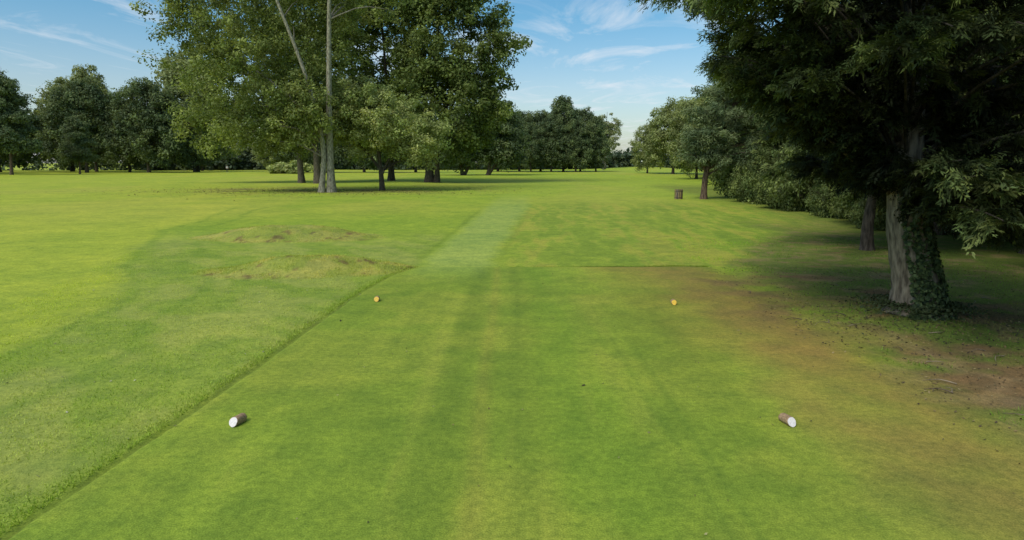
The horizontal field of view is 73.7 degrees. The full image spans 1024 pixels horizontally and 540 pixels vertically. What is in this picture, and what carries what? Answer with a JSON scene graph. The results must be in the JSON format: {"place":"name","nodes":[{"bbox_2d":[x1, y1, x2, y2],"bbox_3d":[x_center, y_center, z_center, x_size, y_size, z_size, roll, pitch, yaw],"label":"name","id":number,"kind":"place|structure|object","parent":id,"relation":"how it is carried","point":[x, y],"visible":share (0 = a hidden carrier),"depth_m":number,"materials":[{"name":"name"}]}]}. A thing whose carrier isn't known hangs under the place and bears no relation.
{"place":"outdoors","nodes":[
{"label":"outdoors","id":0,"kind":"place"},
{"bbox_2d":[0,0,782,162],"label":"sky","id":1,"kind":"structure","parent":0,"point":[608,56],"materials":[{"name":"blue"}]},
{"bbox_2d":[0,163,1023,539],"bbox_3d":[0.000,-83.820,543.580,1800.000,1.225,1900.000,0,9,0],"label":"ground","id":2,"kind":"structure","parent":0,"point":[394,413],"depth_m":8.70,"materials":[{"name":"green plant"}]},
{"bbox_2d":[0,70,45,174],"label":"pine tree","id":3,"kind":"object","parent":2,"relation":"on","point":[16,128],"visible":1,"depth_m":131.25,"materials":[{"name":"green plant"}]},
{"bbox_2d":[0,85,55,171],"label":"tree","id":4,"kind":"object","parent":2,"relation":"on","point":[25,159],"visible":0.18,"depth_m":175.59,"materials":[{"name":"green plant"}]},
{"bbox_2d":[28,76,107,170],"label":"tree","id":5,"kind":"object","parent":2,"relation":"on","point":[60,80],"visible":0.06,"depth_m":181.95,"materials":[{"name":"green plant"}]},
{"bbox_2d":[56,115,99,173],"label":"pine tree","id":6,"kind":"object","parent":2,"relation":"on","point":[76,142],"visible":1,"depth_m":146.36,"materials":[{"name":"green plant"}]},
{"bbox_2d":[29,75,129,172],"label":"chestnut tree","id":7,"kind":"object","parent":2,"relation":"on","point":[82,95],"visible":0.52,"depth_m":164.85,"materials":[{"name":"green plant"}]},
{"bbox_2d":[63,64,111,171],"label":"tree","id":8,"kind":"object","parent":2,"relation":"on","point":[81,72],"visible":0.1,"depth_m":178.59,"materials":[{"name":"green plant"}]},
{"bbox_2d":[92,93,156,171],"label":"chestnut tree","id":9,"kind":"object","parent":2,"relation":"on","point":[110,152],"visible":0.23,"depth_m":167.36,"materials":[{"name":"green plant"}]},
{"bbox_2d":[101,76,188,172],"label":"chestnut tree","id":10,"kind":"object","parent":2,"relation":"on","point":[150,122],"visible":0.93,"depth_m":163.95,"materials":[{"name":"green plant"}]},
{"bbox_2d":[173,101,211,171],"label":"chestnut tree","id":11,"kind":"object","parent":2,"relation":"on","point":[188,154],"visible":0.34,"depth_m":171.95,"materials":[{"name":"green plant"}]},
{"bbox_2d":[149,50,245,171],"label":"tree","id":12,"kind":"object","parent":2,"relation":"on","point":[165,75],"visible":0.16,"depth_m":175.88,"materials":[{"name":"green plant"}]},
{"bbox_2d":[192,156,215,170],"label":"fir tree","id":13,"kind":"object","parent":2,"relation":"on","point":[206,164],"visible":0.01,"depth_m":202.56,"materials":[{"name":"green plant"}]},
{"bbox_2d":[229,413,246,426],"bbox_3d":[-2.756,1.505,6.852,0.096,0.096,0.192,2,5,12],"label":"white tee marker","id":14,"kind":"object","parent":2,"relation":"on","point":[238,419],"visible":1,"depth_m":6.80,"materials":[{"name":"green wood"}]},
{"bbox_2d":[168,0,371,183],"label":"poplar tree","id":15,"kind":"object","parent":2,"relation":"on","point":[199,125],"visible":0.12,"depth_m":82.71,"materials":[{"name":"green plant"}]},
{"bbox_2d":[249,131,294,167],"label":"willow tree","id":16,"kind":"object","parent":2,"relation":"on","point":[265,162],"visible":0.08,"depth_m":164.41,"materials":[{"name":"green plant"}]},
{"bbox_2d":[266,162,285,173],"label":"shrub","id":17,"kind":"object","parent":2,"relation":"on","point":[272,169],"visible":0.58,"depth_m":146.81,"materials":[{"name":"green plant"}]},
{"bbox_2d":[129,0,424,191],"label":"poplar tree","id":18,"kind":"object","parent":2,"relation":"on","point":[290,101],"visible":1,"depth_m":57.92,"materials":[{"name":"green plant"}]},
{"bbox_2d":[276,160,312,173],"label":"shrub","id":19,"kind":"object","parent":2,"relation":"on","point":[291,168],"visible":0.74,"depth_m":145.25,"materials":[{"name":"green plant"}]},
{"bbox_2d":[270,137,343,172],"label":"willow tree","id":20,"kind":"object","parent":2,"relation":"on","point":[277,158],"visible":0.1,"depth_m":161.11,"materials":[{"name":"green plant"}]},
{"bbox_2d":[0,106,691,170],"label":"distant trees","id":21,"kind":"object","parent":2,"relation":"on","point":[619,158],"visible":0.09,"depth_m":219.57,"materials":[{"name":"green plant"}]},
{"bbox_2d":[335,143,386,171],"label":"willow tree","id":22,"kind":"object","parent":2,"relation":"on","point":[349,163],"visible":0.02,"depth_m":164.78,"materials":[{"name":"green plant"}]},
{"bbox_2d":[294,74,454,190],"bbox_3d":[-12.388,-12.542,62.697,13.849,10.687,8.846,3,10,19],"label":"maple tree","id":23,"kind":"object","parent":2,"relation":"on","point":[377,120],"visible":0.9,"depth_m":61.27,"materials":[{"name":"green plant"}]},
{"bbox_2d":[319,0,430,180],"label":"oak tree","id":24,"kind":"object","parent":2,"relation":"on","point":[377,24],"visible":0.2,"depth_m":91.25,"materials":[{"name":"green plant"}]},
{"bbox_2d":[394,103,424,171],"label":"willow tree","id":25,"kind":"object","parent":2,"relation":"on","point":[401,164],"visible":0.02,"depth_m":165.68,"materials":[{"name":"green plant"}]},
{"bbox_2d":[375,0,532,182],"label":"oak tree","id":26,"kind":"object","parent":2,"relation":"on","point":[459,78],"visible":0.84,"depth_m":85.17,"materials":[{"name":"green plant"}]},
{"bbox_2d":[424,101,502,174],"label":"yew tree","id":27,"kind":"object","parent":2,"relation":"on","point":[460,167],"visible":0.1,"depth_m":139.61,"materials":[{"name":"green plant"}]},
{"bbox_2d":[478,160,505,171],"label":"maple tree","id":28,"kind":"object","parent":2,"relation":"on","point":[485,163],"depth_m":190.70,"materials":[{"name":"green plant"}]},
{"bbox_2d":[471,100,531,174],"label":"tree","id":29,"kind":"object","parent":2,"relation":"on","point":[507,149],"visible":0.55,"depth_m":138.81,"materials":[{"name":"green plant"}]},
{"bbox_2d":[7,184,1023,534],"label":"leaf litter","id":30,"kind":"object","parent":2,"relation":"on","point":[765,304],"visible":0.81,"depth_m":11.38,"materials":[{"name":"brown plant"}]},
{"bbox_2d":[503,109,545,171],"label":"maple tree","id":31,"kind":"object","parent":2,"relation":"on","point":[528,117],"visible":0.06,"depth_m":184.75,"materials":[{"name":"green plant"}]},
{"bbox_2d":[518,121,545,171],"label":"maple tree","id":32,"kind":"object","parent":2,"relation":"on","point":[532,154],"visible":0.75,"depth_m":178.96,"materials":[{"name":"green plant"}]},
{"bbox_2d":[525,109,552,170],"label":"maple tree","id":33,"kind":"object","parent":2,"relation":"on","point":[539,117],"visible":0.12,"depth_m":188.03,"materials":[{"name":"green plant"}]},
{"bbox_2d":[534,114,569,171],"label":"maple tree","id":34,"kind":"object","parent":2,"relation":"on","point":[551,120],"visible":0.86,"depth_m":180.22,"materials":[{"name":"green plant"}]},
{"bbox_2d":[544,95,581,171],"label":"maple tree","id":35,"kind":"object","parent":2,"relation":"on","point":[563,104],"visible":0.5,"depth_m":181.05,"materials":[{"name":"green plant"}]},
{"bbox_2d":[558,118,596,171],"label":"maple tree","id":36,"kind":"object","parent":2,"relation":"on","point":[582,148],"visible":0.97,"depth_m":179.13,"materials":[{"name":"green plant"}]},
{"bbox_2d":[556,106,604,170],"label":"maple tree","id":37,"kind":"object","parent":2,"relation":"on","point":[585,114],"visible":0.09,"depth_m":185.68,"materials":[{"name":"green plant"}]},
{"bbox_2d":[585,116,610,171],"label":"maple tree","id":38,"kind":"object","parent":2,"relation":"on","point":[601,148],"visible":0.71,"depth_m":181.18,"materials":[{"name":"green plant"}]},
{"bbox_2d":[600,112,622,166],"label":"birch tree","id":39,"kind":"object","parent":2,"relation":"on","point":[612,130],"visible":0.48,"depth_m":224.17,"materials":[{"name":"green plant"}]},
{"bbox_2d":[629,123,663,172],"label":"ash tree","id":40,"kind":"object","parent":2,"relation":"on","point":[638,158],"visible":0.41,"depth_m":155.13,"materials":[{"name":"green plant"}]},
{"bbox_2d":[639,96,687,173],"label":"ash tree","id":41,"kind":"object","parent":2,"relation":"on","point":[659,137],"visible":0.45,"depth_m":144.93,"materials":[{"name":"green plant"}]},
{"bbox_2d":[670,299,676,304],"bbox_3d":[2.984,0.591,12.609,0.098,0.098,0.178,1,5,5],"label":"yellow tee marker","id":42,"kind":"object","parent":2,"relation":"on","point":[673,301],"visible":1,"depth_m":12.55,"materials":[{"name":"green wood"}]},
{"bbox_2d":[674,189,682,198],"bbox_3d":[11.900,-5.411,48.754,0.584,0.700,0.578,0,9,0],"label":"wooden litter bin","id":43,"kind":"object","parent":2,"relation":"on","point":[678,194],"visible":0.97,"depth_m":48.53,"materials":[{"name":"brown wood"}]},
{"bbox_2d":[662,95,710,178],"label":"ash tree","id":44,"kind":"object","parent":2,"relation":"on","point":[676,121],"visible":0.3,"depth_m":108.71,"materials":[{"name":"green plant"}]},
{"bbox_2d":[691,85,708,170],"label":"ash tree","id":45,"kind":"object","parent":2,"relation":"on","point":[694,102],"depth_m":136.95,"materials":[{"name":"green plant"}]},
{"bbox_2d":[698,82,711,171],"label":"ash tree","id":46,"kind":"object","parent":2,"relation":"on","point":[705,86],"visible":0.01,"depth_m":115.07,"materials":[{"name":"green plant"}]},
{"bbox_2d":[686,82,728,169],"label":"ash tree","id":47,"kind":"object","parent":2,"relation":"on","point":[699,102],"visible":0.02,"depth_m":97.58,"materials":[{"name":"green plant"}]},
{"bbox_2d":[707,141,744,188],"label":"shrub","id":48,"kind":"object","parent":2,"relation":"on","point":[712,169],"visible":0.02,"depth_m":65.06,"materials":[{"name":"green plant"}]},
{"bbox_2d":[711,150,748,197],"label":"shrub","id":49,"kind":"object","parent":2,"relation":"on","point":[723,177],"visible":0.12,"depth_m":50.98,"materials":[{"name":"green plant"}]},
{"bbox_2d":[676,55,786,198],"bbox_3d":[15.835,-10.231,48.114,8.919,10.587,5.491,0,9,0],"label":"pine tree","id":50,"kind":"object","parent":2,"relation":"on","point":[721,137],"visible":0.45,"depth_m":47.42,"materials":[{"name":"green plant"}]},
{"bbox_2d":[701,23,761,147],"bbox_3d":[19.239,-12.693,54.686,8.105,13.382,5.428,2,9,15],"label":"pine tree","id":51,"kind":"object","parent":2,"relation":"on","point":[710,99],"depth_m":54.41,"materials":[{"name":"green plant"}]},
{"bbox_2d":[725,158,770,201],"bbox_3d":[16.547,-6.133,45.545,4.636,3.803,3.112,0,9,0],"label":"shrub","id":52,"kind":"object","parent":2,"relation":"on","point":[737,176],"visible":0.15,"depth_m":45.54,"materials":[{"name":"green plant"}]},
{"bbox_2d":[738,125,776,148],"bbox_3d":[24.075,-12.261,53.798,11.542,12.854,8.544,-2,9,-14],"label":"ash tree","id":53,"kind":"object","parent":2,"relation":"on","point":[748,133],"depth_m":54.41,"materials":[{"name":"green plant"}]},
{"bbox_2d":[740,124,786,193],"bbox_3d":[19.115,-7.644,47.355,4.842,6.656,7.211,-5,10,-27],"label":"shrub","id":54,"kind":"object","parent":2,"relation":"on","point":[762,146],"visible":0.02,"depth_m":47.75,"materials":[{"name":"green plant"}]},
{"bbox_2d":[735,135,801,203],"bbox_3d":[16.485,-5.976,42.044,3.804,4.754,5.666,-3,10,-19],"label":"shrub","id":55,"kind":"object","parent":2,"relation":"on","point":[751,169],"visible":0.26,"depth_m":42.48,"materials":[{"name":"green plant"}]},
{"bbox_2d":[748,107,790,158],"bbox_3d":[20.593,-10.324,43.192,10.405,12.363,10.716,-3,9,-17],"label":"cypress tree","id":56,"kind":"object","parent":2,"relation":"on","point":[779,142],"visible":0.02,"depth_m":43.75,"materials":[{"name":"green plant"}]},
{"bbox_2d":[751,165,803,208],"bbox_3d":[15.407,-4.726,39.313,4.121,2.852,2.767,-7,11,-37],"label":"shrub","id":57,"kind":"object","parent":2,"relation":"on","point":[761,195],"visible":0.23,"depth_m":38.70,"materials":[{"name":"green plant"}]},
{"bbox_2d":[778,413,795,426],"bbox_3d":[2.766,1.505,6.852,0.096,0.096,0.193,-2,5,-10],"label":"white tee marker","id":58,"kind":"object","parent":2,"relation":"on","point":[788,420],"visible":1,"depth_m":6.80,"materials":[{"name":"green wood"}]},
{"bbox_2d":[768,140,811,209],"bbox_3d":[18.630,-6.220,37.530,8.242,6.973,5.533,5,10,29],"label":"shrub","id":59,"kind":"object","parent":2,"relation":"on","point":[788,152],"depth_m":38.17,"materials":[{"name":"green plant"}]},
{"bbox_2d":[763,149,823,211],"bbox_3d":[16.309,-4.966,35.640,5.666,4.754,3.804,6,11,33],"label":"shrub","id":60,"kind":"object","parent":2,"relation":"on","point":[790,190],"visible":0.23,"depth_m":36.20,"materials":[{"name":"green plant"}]},
{"bbox_2d":[627,0,1023,326],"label":"cypress tree","id":61,"kind":"object","parent":2,"relation":"on","point":[899,136],"visible":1,"depth_m":10.16,"materials":[{"name":"green plant"}]},
{"bbox_2d":[805,179,851,218],"bbox_3d":[15.432,-3.549,32.798,2.421,2.536,3.606,2,9,14],"label":"shrub","id":62,"kind":"object","parent":2,"relation":"on","point":[820,197],"visible":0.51,"depth_m":32.48,"materials":[{"name":"green plant"}]},
{"bbox_2d":[824,182,882,223],"bbox_3d":[15.954,-3.675,29.353,5.151,4.120,3.458,-1,9,-4],"label":"shrub","id":63,"kind":"object","parent":2,"relation":"on","point":[845,199],"visible":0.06,"depth_m":28.86,"materials":[{"name":"green plant"}]},
{"bbox_2d":[843,198,885,230],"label":"shrub","id":64,"kind":"object","parent":2,"relation":"on","point":[879,223],"visible":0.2,"depth_m":26.89,"materials":[{"name":"green plant"}]},
{"bbox_2d":[759,0,972,250],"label":"cypress tree","id":65,"kind":"object","parent":2,"relation":"on","point":[867,237],"visible":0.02,"depth_m":20.63,"materials":[{"name":"green plant"}]},
{"bbox_2d":[950,0,1023,253],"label":"cypress tree","id":66,"kind":"object","parent":2,"relation":"on","point":[1004,77],"visible":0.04,"depth_m":17.36,"materials":[{"name":"green plant"}]},
{"bbox_2d":[1004,155,1023,163],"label":"cypress tree","id":67,"kind":"object","parent":2,"relation":"on","point":[1021,161],"visible":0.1,"depth_m":15.84,"materials":[{"name":"green plant"}]},
{"bbox_2d":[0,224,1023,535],"bbox_3d":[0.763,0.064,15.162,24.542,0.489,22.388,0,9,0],"label":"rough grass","id":68,"kind":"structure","parent":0,"point":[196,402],"depth_m":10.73,"materials":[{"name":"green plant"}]}
]}

